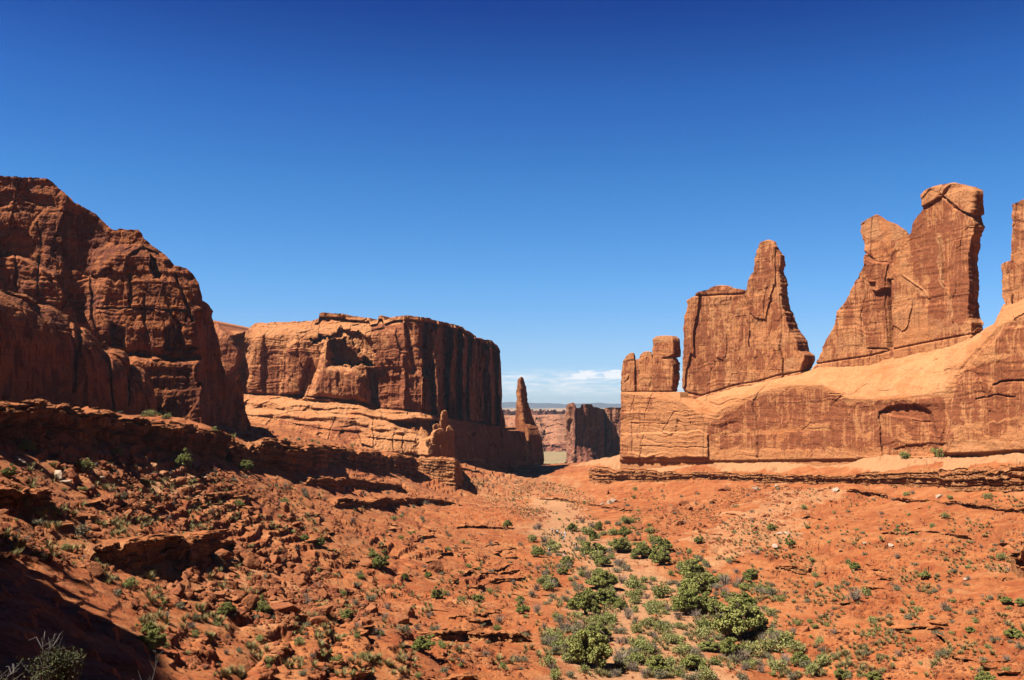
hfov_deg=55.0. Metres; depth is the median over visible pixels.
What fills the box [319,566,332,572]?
boulder
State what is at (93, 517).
rock ledge
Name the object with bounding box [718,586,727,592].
dead bush
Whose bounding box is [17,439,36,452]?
shrub
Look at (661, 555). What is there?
juniper tree
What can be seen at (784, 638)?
green shrub
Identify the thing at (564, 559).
juniper tree
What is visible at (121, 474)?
boulder
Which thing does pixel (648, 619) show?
green shrub
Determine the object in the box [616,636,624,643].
dead bush
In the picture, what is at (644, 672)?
dead bush
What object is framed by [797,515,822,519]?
rock ledge
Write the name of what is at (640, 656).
green shrub
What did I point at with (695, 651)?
sagebrush
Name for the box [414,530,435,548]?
rock ledge
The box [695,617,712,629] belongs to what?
green shrub
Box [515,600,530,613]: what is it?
juniper tree
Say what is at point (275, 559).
boulder
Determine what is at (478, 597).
juniper tree
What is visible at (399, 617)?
boulder
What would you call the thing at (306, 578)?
boulder
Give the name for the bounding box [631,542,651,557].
juniper tree
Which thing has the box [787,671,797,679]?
sagebrush
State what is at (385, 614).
dead bush
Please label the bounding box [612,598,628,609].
juniper tree
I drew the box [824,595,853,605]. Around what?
rock ledge
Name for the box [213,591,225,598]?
boulder
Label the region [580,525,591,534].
green shrub
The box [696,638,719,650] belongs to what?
juniper tree
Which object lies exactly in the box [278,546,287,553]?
boulder
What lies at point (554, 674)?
green shrub
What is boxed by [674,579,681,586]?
sagebrush
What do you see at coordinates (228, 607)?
juniper tree
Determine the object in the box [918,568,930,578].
juniper tree
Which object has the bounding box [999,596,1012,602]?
juniper tree
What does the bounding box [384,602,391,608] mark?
dead bush
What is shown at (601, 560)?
juniper tree
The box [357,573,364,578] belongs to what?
green shrub
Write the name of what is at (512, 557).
rock ledge
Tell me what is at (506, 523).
juniper tree
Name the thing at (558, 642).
green shrub
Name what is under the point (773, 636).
dead bush
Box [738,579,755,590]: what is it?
juniper tree
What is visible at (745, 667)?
dead bush
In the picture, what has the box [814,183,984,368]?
rock fin
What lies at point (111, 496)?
boulder
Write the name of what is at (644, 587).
green shrub
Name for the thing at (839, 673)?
juniper tree
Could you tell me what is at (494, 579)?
rock ledge
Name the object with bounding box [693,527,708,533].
rock ledge
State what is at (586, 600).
juniper tree
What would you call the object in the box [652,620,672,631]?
green shrub
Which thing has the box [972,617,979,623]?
green shrub
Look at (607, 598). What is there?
juniper tree
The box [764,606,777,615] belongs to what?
green shrub
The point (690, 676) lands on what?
sagebrush
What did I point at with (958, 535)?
rock ledge
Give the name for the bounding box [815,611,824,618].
boulder
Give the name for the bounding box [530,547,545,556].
juniper tree
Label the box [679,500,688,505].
boulder
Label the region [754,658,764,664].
sagebrush
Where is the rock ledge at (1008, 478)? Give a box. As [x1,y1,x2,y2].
[588,463,1023,492]
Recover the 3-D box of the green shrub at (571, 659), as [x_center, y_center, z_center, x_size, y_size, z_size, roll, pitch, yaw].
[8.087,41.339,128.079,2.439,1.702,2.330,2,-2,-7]
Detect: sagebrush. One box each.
[28,519,43,525]
[31,548,47,559]
[73,521,91,535]
[112,589,122,595]
[117,491,126,499]
[174,601,185,607]
[298,668,307,675]
[363,592,376,601]
[395,622,412,633]
[430,625,437,630]
[441,666,449,672]
[509,653,522,661]
[540,637,552,645]
[547,592,556,598]
[548,643,559,654]
[552,614,566,621]
[560,595,570,601]
[560,623,579,631]
[564,561,574,567]
[565,670,574,677]
[568,622,584,633]
[572,583,584,590]
[612,567,621,572]
[613,625,628,633]
[615,659,626,667]
[620,564,630,570]
[653,669,668,678]
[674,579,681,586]
[680,671,695,679]
[689,648,704,657]
[692,670,704,679]
[695,555,704,561]
[712,632,723,640]
[719,589,732,598]
[727,654,740,662]
[736,671,748,679]
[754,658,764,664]
[759,651,772,657]
[765,587,781,595]
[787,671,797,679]
[795,657,812,667]
[892,584,901,590]
[903,612,912,619]
[933,649,948,656]
[965,609,973,614]
[989,635,1001,641]
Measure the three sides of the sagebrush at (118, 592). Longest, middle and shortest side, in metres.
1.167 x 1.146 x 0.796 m
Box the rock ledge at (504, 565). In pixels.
[475,563,511,578]
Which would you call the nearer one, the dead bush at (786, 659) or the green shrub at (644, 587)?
the dead bush at (786, 659)
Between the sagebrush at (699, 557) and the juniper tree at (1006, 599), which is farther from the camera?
the sagebrush at (699, 557)
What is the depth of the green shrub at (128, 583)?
93.59 m
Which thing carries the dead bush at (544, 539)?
on the ground at (88, 612)
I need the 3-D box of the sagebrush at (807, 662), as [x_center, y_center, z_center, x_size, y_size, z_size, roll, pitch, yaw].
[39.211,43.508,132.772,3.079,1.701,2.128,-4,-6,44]
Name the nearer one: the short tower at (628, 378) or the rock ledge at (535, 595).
the rock ledge at (535, 595)
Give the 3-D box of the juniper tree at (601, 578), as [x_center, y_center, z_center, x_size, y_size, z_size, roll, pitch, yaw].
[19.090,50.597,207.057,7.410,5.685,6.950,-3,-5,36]
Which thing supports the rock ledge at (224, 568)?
on the ground at (88, 612)
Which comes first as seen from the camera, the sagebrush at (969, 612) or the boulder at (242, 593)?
the boulder at (242, 593)
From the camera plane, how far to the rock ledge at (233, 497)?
180.38 m
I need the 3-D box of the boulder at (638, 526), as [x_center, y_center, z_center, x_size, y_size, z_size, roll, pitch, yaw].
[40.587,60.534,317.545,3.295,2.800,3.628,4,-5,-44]
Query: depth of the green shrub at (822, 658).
133.03 m
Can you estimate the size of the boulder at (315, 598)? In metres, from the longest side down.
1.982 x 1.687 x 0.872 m
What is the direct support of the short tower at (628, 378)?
on the sandstone wall at (964, 398)
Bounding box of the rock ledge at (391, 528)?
[386,525,396,535]
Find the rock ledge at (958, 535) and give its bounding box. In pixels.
[882,530,974,539]
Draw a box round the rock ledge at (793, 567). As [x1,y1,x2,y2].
[775,564,812,572]
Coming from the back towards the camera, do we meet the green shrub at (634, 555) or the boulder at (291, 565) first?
the green shrub at (634, 555)
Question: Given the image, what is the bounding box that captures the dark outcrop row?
[503,409,565,414]
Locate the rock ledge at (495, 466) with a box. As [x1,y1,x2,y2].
[465,460,535,471]
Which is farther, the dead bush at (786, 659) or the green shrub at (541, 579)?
the green shrub at (541, 579)
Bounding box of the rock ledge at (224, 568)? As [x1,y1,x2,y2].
[222,566,230,571]
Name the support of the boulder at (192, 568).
on the ground at (88, 612)
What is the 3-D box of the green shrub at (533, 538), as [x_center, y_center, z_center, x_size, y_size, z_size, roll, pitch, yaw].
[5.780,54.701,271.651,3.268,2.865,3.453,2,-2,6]
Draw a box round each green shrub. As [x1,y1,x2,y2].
[59,541,72,550]
[74,456,95,471]
[120,577,139,588]
[140,477,150,484]
[142,409,156,415]
[161,413,171,418]
[234,499,244,505]
[255,634,263,640]
[265,655,273,662]
[292,636,304,645]
[328,653,343,661]
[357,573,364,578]
[357,651,366,657]
[415,671,422,678]
[438,642,446,647]
[457,594,466,600]
[492,623,501,630]
[500,662,506,668]
[527,535,537,541]
[531,542,541,550]
[536,574,544,583]
[538,653,556,667]
[540,580,555,590]
[544,627,563,636]
[546,542,561,552]
[549,628,562,640]
[549,668,560,679]
[551,636,569,650]
[552,612,563,617]
[560,650,571,661]
[565,653,579,663]
[571,611,583,617]
[577,568,586,576]
[577,664,588,672]
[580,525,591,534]
[585,611,607,623]
[588,549,604,560]
[602,612,617,623]
[603,585,615,591]
[607,528,617,534]
[619,516,629,522]
[622,655,633,664]
[623,578,637,587]
[625,517,636,522]
[625,587,642,596]
[627,635,641,645]
[628,576,642,587]
[628,592,641,603]
[629,552,639,558]
[630,603,638,612]
[630,622,643,633]
[630,650,648,663]
[632,636,650,649]
[638,575,647,582]
[638,614,655,625]
[639,584,648,589]
[640,644,654,653]
[642,599,654,606]
[644,603,664,614]
[645,526,653,532]
[646,532,656,542]
[651,579,671,598]
[651,596,669,609]
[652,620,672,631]
[660,631,676,644]
[662,608,670,614]
[662,661,674,672]
[663,653,675,666]
[667,569,674,575]
[669,591,679,603]
[670,642,689,654]
[673,622,686,628]
[673,632,685,643]
[674,667,684,677]
[676,560,685,568]
[694,626,711,636]
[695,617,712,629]
[696,665,715,679]
[711,656,721,665]
[723,595,731,601]
[742,658,758,668]
[745,640,761,657]
[752,632,783,652]
[763,584,773,593]
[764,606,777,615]
[765,627,778,635]
[765,655,787,671]
[772,628,794,647]
[775,594,786,601]
[784,639,806,652]
[794,619,801,625]
[800,661,818,673]
[811,650,833,666]
[814,635,824,642]
[859,586,871,595]
[866,615,877,622]
[898,450,910,458]
[913,605,922,611]
[930,446,943,456]
[940,511,950,517]
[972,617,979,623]
[979,664,989,670]
[982,491,991,497]
[995,553,1008,559]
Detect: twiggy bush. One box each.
[0,663,22,679]
[15,632,94,679]
[138,651,161,679]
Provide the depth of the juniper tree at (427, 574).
188.48 m
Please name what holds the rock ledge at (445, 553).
on the ground at (88, 612)
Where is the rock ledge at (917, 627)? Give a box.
[893,624,964,641]
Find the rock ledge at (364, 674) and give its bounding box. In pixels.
[356,653,379,676]
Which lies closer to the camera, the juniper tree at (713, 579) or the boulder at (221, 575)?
the boulder at (221, 575)
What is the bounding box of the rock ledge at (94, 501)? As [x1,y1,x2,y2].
[85,497,100,504]
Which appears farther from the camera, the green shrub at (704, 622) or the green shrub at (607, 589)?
the green shrub at (607, 589)
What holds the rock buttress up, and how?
on the ground at (88, 612)
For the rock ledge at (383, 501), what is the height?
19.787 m
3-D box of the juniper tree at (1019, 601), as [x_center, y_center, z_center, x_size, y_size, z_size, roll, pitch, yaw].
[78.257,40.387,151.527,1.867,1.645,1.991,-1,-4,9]
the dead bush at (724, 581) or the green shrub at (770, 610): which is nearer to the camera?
the green shrub at (770, 610)
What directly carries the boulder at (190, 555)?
on the rock ledge
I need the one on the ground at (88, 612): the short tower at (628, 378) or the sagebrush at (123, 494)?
the sagebrush at (123, 494)
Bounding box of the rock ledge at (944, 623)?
[929,621,947,626]
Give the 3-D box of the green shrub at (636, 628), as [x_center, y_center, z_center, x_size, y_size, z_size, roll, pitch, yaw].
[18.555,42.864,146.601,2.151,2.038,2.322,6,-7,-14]
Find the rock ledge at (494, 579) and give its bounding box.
[485,575,525,581]
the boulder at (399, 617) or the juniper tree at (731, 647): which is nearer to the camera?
the juniper tree at (731, 647)
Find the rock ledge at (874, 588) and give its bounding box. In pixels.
[866,586,888,589]
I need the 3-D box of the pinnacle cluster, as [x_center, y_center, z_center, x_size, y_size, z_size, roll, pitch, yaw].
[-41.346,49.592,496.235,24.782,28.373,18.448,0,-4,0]
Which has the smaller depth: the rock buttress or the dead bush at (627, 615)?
the dead bush at (627, 615)
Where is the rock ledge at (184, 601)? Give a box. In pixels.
[164,588,203,611]
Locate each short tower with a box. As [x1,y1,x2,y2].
[621,353,636,391]
[635,359,641,391]
[639,351,653,391]
[652,336,680,391]
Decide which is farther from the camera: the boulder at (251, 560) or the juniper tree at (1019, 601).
the juniper tree at (1019, 601)
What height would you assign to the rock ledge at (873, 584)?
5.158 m
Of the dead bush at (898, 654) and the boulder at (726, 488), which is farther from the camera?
the boulder at (726, 488)
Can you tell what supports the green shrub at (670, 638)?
on the ground at (88, 612)
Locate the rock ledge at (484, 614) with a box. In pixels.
[475,608,499,616]
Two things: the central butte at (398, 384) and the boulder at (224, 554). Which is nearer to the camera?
the boulder at (224, 554)
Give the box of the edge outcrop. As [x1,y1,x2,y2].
[1009,540,1023,577]
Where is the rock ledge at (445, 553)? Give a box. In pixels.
[421,551,452,570]
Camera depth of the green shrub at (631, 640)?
139.38 m
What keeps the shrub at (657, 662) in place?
on the ground at (88, 612)
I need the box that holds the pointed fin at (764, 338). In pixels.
[703,240,814,395]
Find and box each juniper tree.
[0,463,16,475]
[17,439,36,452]
[135,621,156,635]
[138,628,166,651]
[174,448,193,465]
[216,601,236,614]
[238,459,253,470]
[253,594,271,613]
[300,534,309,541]
[315,535,325,546]
[339,608,353,618]
[367,548,377,557]
[372,550,389,568]
[401,571,408,579]
[411,634,436,652]
[424,571,431,577]
[430,586,443,599]
[471,593,485,601]
[503,520,512,527]
[515,595,524,600]
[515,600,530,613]
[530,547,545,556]
[548,573,558,583]
[557,564,568,573]
[559,556,573,565]
[566,523,577,529]
[566,587,602,614]
[567,629,613,666]
[584,537,606,556]
[584,622,611,636]
[585,566,618,589]
[588,527,597,538]
[591,588,620,607]
[593,555,611,565]
[594,521,602,529]
[609,537,629,551]
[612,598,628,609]
[617,526,634,536]
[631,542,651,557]
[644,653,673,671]
[648,547,671,564]
[651,536,672,549]
[670,589,705,613]
[677,571,711,593]
[678,653,706,668]
[679,558,704,575]
[693,534,702,543]
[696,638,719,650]
[701,572,719,583]
[701,591,725,615]
[711,596,763,637]
[720,637,745,656]
[721,592,757,607]
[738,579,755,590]
[743,568,757,581]
[757,612,768,630]
[767,523,776,529]
[784,536,795,546]
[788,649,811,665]
[833,667,846,679]
[849,562,860,569]
[863,669,885,679]
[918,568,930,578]
[964,626,975,632]
[969,667,995,679]
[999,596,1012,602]
[1003,628,1023,637]
[1013,597,1023,605]
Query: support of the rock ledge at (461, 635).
on the ground at (88, 612)
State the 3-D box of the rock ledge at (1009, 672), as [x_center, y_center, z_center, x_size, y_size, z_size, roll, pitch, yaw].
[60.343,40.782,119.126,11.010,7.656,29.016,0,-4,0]
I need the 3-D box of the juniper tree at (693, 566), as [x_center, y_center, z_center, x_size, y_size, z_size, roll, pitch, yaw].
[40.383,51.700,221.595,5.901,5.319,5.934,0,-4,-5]
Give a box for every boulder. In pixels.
[14,455,25,462]
[54,470,62,479]
[60,480,71,485]
[86,524,98,530]
[86,562,103,576]
[108,493,114,499]
[118,471,123,479]
[143,451,150,457]
[167,582,175,589]
[173,565,182,569]
[175,477,186,484]
[186,550,195,562]
[187,566,198,572]
[188,578,197,582]
[205,586,212,591]
[207,581,217,586]
[210,492,218,498]
[212,549,232,559]
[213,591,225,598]
[217,572,224,579]
[227,572,237,576]
[231,544,247,561]
[231,589,247,597]
[232,595,242,601]
[241,595,256,609]
[243,552,260,568]
[259,556,271,563]
[270,555,280,564]
[270,602,301,613]
[273,489,280,495]
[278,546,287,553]
[280,502,289,512]
[285,562,295,568]
[286,572,294,579]
[288,516,295,521]
[292,521,300,527]
[293,565,308,574]
[293,575,310,586]
[299,613,307,622]
[301,574,311,585]
[309,615,328,625]
[310,596,319,601]
[317,605,332,614]
[318,588,331,600]
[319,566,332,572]
[321,570,331,578]
[339,599,348,605]
[356,620,364,626]
[358,559,371,566]
[363,617,371,622]
[366,604,377,612]
[394,612,409,624]
[404,606,414,617]
[426,559,443,572]
[512,626,531,634]
[628,534,636,540]
[631,523,642,529]
[667,506,679,512]
[671,520,682,525]
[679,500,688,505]
[718,486,730,490]
[801,626,809,632]
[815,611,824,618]
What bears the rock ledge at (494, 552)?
on the ground at (88, 612)
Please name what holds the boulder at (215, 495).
on the rock ledge at (233, 497)
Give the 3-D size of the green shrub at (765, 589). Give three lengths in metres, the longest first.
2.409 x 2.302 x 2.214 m
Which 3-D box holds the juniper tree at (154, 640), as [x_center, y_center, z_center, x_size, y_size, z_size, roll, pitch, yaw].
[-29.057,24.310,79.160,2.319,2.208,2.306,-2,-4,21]
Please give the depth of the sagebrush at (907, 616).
152.02 m
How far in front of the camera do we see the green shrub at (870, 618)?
154.46 m
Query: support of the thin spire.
on the central butte at (398, 384)
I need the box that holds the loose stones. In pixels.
[0,452,1023,679]
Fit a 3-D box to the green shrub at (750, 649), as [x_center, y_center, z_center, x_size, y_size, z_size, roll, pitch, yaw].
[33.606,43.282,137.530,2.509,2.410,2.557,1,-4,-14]
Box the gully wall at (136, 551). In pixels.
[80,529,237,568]
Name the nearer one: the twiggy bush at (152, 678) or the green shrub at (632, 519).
the twiggy bush at (152, 678)
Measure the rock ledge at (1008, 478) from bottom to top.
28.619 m
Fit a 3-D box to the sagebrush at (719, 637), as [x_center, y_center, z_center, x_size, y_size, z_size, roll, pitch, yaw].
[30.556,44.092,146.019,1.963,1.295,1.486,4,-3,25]
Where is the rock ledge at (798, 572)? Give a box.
[783,568,810,574]
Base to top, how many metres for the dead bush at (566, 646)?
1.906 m
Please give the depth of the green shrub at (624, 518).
323.53 m
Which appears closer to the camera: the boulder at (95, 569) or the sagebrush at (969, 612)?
the boulder at (95, 569)
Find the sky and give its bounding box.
[0,0,1023,403]
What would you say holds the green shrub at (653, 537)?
on the ground at (88, 612)
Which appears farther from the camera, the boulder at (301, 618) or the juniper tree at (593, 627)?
the juniper tree at (593, 627)
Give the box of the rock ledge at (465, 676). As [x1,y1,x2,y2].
[442,672,479,679]
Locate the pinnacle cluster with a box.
[424,410,454,457]
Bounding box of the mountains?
[502,402,620,408]
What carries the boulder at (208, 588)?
on the ground at (88, 612)
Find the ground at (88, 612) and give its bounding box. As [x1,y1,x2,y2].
[0,408,1023,679]
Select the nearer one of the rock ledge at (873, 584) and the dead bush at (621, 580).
the rock ledge at (873, 584)
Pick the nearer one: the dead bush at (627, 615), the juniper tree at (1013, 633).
the juniper tree at (1013, 633)
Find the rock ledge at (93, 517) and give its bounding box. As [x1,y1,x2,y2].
[62,515,98,526]
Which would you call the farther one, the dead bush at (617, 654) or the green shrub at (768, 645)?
the green shrub at (768, 645)
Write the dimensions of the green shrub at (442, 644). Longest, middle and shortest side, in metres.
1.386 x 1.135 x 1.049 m
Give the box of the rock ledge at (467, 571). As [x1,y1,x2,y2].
[452,566,485,586]
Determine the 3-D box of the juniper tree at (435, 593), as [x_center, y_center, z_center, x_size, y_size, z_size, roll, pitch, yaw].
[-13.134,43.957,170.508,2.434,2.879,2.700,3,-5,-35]
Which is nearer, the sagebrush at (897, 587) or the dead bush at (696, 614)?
the dead bush at (696, 614)
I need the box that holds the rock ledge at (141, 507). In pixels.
[105,500,151,524]
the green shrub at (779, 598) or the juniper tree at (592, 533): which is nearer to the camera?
the green shrub at (779, 598)
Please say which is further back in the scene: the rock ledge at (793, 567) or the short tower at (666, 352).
the short tower at (666, 352)
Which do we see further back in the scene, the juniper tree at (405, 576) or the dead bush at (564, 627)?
the juniper tree at (405, 576)
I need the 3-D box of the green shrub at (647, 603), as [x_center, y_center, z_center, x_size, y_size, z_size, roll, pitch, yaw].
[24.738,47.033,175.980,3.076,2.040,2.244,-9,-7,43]
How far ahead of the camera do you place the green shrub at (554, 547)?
252.42 m
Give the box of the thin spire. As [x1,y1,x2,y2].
[515,377,539,440]
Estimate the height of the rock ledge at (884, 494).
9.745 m
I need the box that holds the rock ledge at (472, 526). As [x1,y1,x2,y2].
[446,524,511,528]
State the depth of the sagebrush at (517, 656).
122.09 m
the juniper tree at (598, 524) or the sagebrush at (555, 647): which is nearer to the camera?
the sagebrush at (555, 647)
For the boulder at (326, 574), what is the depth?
165.83 m
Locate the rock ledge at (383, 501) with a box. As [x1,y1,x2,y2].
[328,492,459,508]
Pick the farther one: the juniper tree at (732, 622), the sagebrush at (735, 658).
the juniper tree at (732, 622)
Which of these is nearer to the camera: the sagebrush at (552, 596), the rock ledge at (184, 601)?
the rock ledge at (184, 601)
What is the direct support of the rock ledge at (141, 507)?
on the ground at (88, 612)
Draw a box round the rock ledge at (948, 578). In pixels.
[945,574,963,587]
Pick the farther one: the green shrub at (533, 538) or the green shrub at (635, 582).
the green shrub at (533, 538)
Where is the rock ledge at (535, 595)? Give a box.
[511,592,554,595]
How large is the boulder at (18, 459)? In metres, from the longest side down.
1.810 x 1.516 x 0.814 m
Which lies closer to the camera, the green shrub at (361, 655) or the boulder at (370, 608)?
the green shrub at (361, 655)
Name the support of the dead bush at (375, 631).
on the rock ledge at (363, 632)
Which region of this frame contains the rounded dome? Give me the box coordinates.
[0,290,157,414]
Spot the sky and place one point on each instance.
(554, 183)
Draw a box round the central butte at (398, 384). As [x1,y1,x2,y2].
[213,312,543,467]
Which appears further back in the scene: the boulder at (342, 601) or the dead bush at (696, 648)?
the boulder at (342, 601)
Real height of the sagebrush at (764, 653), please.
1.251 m
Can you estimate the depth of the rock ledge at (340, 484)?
310.12 m
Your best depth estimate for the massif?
298.41 m
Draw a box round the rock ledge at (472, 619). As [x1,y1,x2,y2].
[448,614,488,621]
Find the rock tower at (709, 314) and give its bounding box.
[682,285,745,398]
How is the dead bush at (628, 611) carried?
on the ground at (88, 612)
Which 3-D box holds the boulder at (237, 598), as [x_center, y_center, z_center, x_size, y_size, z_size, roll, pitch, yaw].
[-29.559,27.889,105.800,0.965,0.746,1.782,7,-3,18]
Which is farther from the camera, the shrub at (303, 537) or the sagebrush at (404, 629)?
the shrub at (303, 537)
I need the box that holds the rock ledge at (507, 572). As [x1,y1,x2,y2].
[497,569,519,575]
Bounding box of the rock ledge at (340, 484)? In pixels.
[302,476,408,492]
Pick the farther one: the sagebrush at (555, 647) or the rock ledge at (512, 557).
the rock ledge at (512, 557)
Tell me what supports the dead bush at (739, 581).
on the ground at (88, 612)
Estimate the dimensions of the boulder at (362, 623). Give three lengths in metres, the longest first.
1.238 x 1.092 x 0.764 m
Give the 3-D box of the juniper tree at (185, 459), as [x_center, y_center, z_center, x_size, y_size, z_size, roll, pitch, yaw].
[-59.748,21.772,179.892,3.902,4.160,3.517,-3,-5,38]
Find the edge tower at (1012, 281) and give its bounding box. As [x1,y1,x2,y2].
[1001,199,1023,305]
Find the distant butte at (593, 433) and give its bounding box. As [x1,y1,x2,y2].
[565,403,620,462]
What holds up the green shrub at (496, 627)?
on the ground at (88, 612)
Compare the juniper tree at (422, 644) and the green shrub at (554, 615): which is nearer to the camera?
the juniper tree at (422, 644)
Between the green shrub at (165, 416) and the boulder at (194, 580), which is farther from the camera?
the green shrub at (165, 416)
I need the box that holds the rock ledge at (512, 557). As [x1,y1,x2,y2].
[479,556,515,573]
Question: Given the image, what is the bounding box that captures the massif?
[0,176,250,430]
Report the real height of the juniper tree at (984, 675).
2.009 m
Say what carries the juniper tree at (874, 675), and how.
on the ground at (88, 612)
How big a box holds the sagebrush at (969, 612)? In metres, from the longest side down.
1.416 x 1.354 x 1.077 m
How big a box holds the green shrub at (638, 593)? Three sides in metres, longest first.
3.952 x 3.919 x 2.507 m
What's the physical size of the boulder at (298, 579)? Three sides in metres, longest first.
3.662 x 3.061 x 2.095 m
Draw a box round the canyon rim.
[504,414,565,451]
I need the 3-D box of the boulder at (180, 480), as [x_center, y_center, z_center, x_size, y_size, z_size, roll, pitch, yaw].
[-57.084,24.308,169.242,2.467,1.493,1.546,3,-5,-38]
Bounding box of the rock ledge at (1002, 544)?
[995,541,1016,547]
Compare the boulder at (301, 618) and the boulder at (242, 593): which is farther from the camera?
the boulder at (301, 618)
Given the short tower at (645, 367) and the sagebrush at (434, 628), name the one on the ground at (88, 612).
the sagebrush at (434, 628)
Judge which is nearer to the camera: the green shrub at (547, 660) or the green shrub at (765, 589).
the green shrub at (547, 660)
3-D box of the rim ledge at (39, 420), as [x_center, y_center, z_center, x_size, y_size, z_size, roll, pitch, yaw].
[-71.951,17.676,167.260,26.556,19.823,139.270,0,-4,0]
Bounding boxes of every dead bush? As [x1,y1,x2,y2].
[303,596,311,604]
[370,628,377,635]
[380,612,388,619]
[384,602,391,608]
[482,649,489,655]
[495,615,503,622]
[526,590,537,597]
[529,582,540,591]
[531,603,540,612]
[540,535,547,542]
[546,634,558,643]
[556,619,571,630]
[559,639,569,648]
[584,571,590,578]
[610,668,619,676]
[612,647,631,661]
[614,557,625,566]
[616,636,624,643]
[617,575,627,583]
[622,607,633,613]
[623,611,632,618]
[626,660,637,670]
[638,665,649,677]
[643,593,651,598]
[670,609,685,619]
[690,645,704,654]
[691,609,700,617]
[717,574,732,584]
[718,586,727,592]
[733,647,756,663]
[734,575,746,583]
[740,660,749,670]
[756,663,767,672]
[761,629,786,643]
[779,651,796,665]
[817,645,825,653]
[844,586,862,600]
[892,648,903,656]
[938,599,948,609]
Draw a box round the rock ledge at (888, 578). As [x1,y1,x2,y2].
[874,574,902,580]
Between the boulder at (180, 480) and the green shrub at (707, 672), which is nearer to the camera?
the green shrub at (707, 672)
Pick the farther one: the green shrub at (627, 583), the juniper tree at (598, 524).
the juniper tree at (598, 524)
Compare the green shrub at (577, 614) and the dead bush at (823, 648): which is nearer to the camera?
the dead bush at (823, 648)
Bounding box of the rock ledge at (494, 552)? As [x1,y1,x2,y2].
[486,546,515,564]
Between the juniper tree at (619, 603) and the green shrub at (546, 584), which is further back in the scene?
the green shrub at (546, 584)
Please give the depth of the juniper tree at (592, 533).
280.75 m
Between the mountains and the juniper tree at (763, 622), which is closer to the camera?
the juniper tree at (763, 622)
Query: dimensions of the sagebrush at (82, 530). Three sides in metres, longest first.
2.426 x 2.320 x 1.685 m
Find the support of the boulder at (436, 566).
on the ground at (88, 612)
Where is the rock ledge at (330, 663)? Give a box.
[321,658,354,671]
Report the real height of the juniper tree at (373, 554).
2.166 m
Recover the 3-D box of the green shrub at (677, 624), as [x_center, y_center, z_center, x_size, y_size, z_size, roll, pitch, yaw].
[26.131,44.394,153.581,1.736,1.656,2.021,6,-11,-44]
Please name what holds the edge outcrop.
on the ground at (88, 612)
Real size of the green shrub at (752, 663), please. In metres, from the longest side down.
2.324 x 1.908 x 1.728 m
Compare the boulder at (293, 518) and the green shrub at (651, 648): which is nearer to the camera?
the green shrub at (651, 648)
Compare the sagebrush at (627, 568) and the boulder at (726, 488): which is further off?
the boulder at (726, 488)
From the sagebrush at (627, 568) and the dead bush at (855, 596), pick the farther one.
the sagebrush at (627, 568)
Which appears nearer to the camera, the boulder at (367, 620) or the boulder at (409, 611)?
the boulder at (367, 620)
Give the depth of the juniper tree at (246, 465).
223.77 m
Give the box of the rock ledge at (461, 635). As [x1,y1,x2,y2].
[416,627,532,642]
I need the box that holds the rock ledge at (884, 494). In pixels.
[825,486,1023,512]
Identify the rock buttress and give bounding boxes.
[418,456,469,488]
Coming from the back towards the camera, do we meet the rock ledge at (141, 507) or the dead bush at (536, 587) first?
the dead bush at (536, 587)
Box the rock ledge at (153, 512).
[141,505,163,517]
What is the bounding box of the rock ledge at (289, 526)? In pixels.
[278,513,319,531]
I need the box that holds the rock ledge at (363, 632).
[329,620,375,636]
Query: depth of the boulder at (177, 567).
108.06 m
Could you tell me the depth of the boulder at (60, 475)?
121.69 m
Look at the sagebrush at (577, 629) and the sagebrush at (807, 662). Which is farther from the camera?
the sagebrush at (577, 629)
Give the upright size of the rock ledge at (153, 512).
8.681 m
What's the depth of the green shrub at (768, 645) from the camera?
139.34 m
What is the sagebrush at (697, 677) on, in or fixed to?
on the ground at (88, 612)
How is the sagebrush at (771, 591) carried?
on the ground at (88, 612)
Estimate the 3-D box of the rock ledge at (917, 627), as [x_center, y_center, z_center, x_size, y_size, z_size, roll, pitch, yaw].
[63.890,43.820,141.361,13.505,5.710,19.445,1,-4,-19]
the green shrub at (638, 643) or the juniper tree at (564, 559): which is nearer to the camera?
the green shrub at (638, 643)
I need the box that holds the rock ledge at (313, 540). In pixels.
[302,532,333,544]
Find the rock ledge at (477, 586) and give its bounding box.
[464,584,482,589]
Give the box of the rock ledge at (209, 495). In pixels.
[191,492,228,503]
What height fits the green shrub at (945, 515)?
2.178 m
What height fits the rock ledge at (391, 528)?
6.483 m
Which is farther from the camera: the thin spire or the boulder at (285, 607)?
the thin spire
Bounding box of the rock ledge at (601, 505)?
[541,497,634,510]
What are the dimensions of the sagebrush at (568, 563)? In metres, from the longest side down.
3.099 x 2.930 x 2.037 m
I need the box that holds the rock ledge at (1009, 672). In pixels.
[948,654,1023,675]
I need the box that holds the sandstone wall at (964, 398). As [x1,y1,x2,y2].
[620,298,1023,468]
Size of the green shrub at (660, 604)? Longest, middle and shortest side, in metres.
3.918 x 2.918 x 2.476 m
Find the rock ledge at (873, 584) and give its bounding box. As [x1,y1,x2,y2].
[834,581,879,602]
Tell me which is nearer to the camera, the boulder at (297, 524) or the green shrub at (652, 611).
the green shrub at (652, 611)
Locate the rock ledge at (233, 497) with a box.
[200,494,251,507]
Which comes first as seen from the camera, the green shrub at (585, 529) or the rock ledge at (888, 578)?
the rock ledge at (888, 578)
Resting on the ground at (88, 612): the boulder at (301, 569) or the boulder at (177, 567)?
the boulder at (301, 569)
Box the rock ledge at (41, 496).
[0,485,53,506]
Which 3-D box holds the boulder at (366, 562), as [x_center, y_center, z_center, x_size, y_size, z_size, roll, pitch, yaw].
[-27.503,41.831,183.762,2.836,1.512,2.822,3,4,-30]
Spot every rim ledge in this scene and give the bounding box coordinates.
[0,398,236,459]
[225,437,421,474]

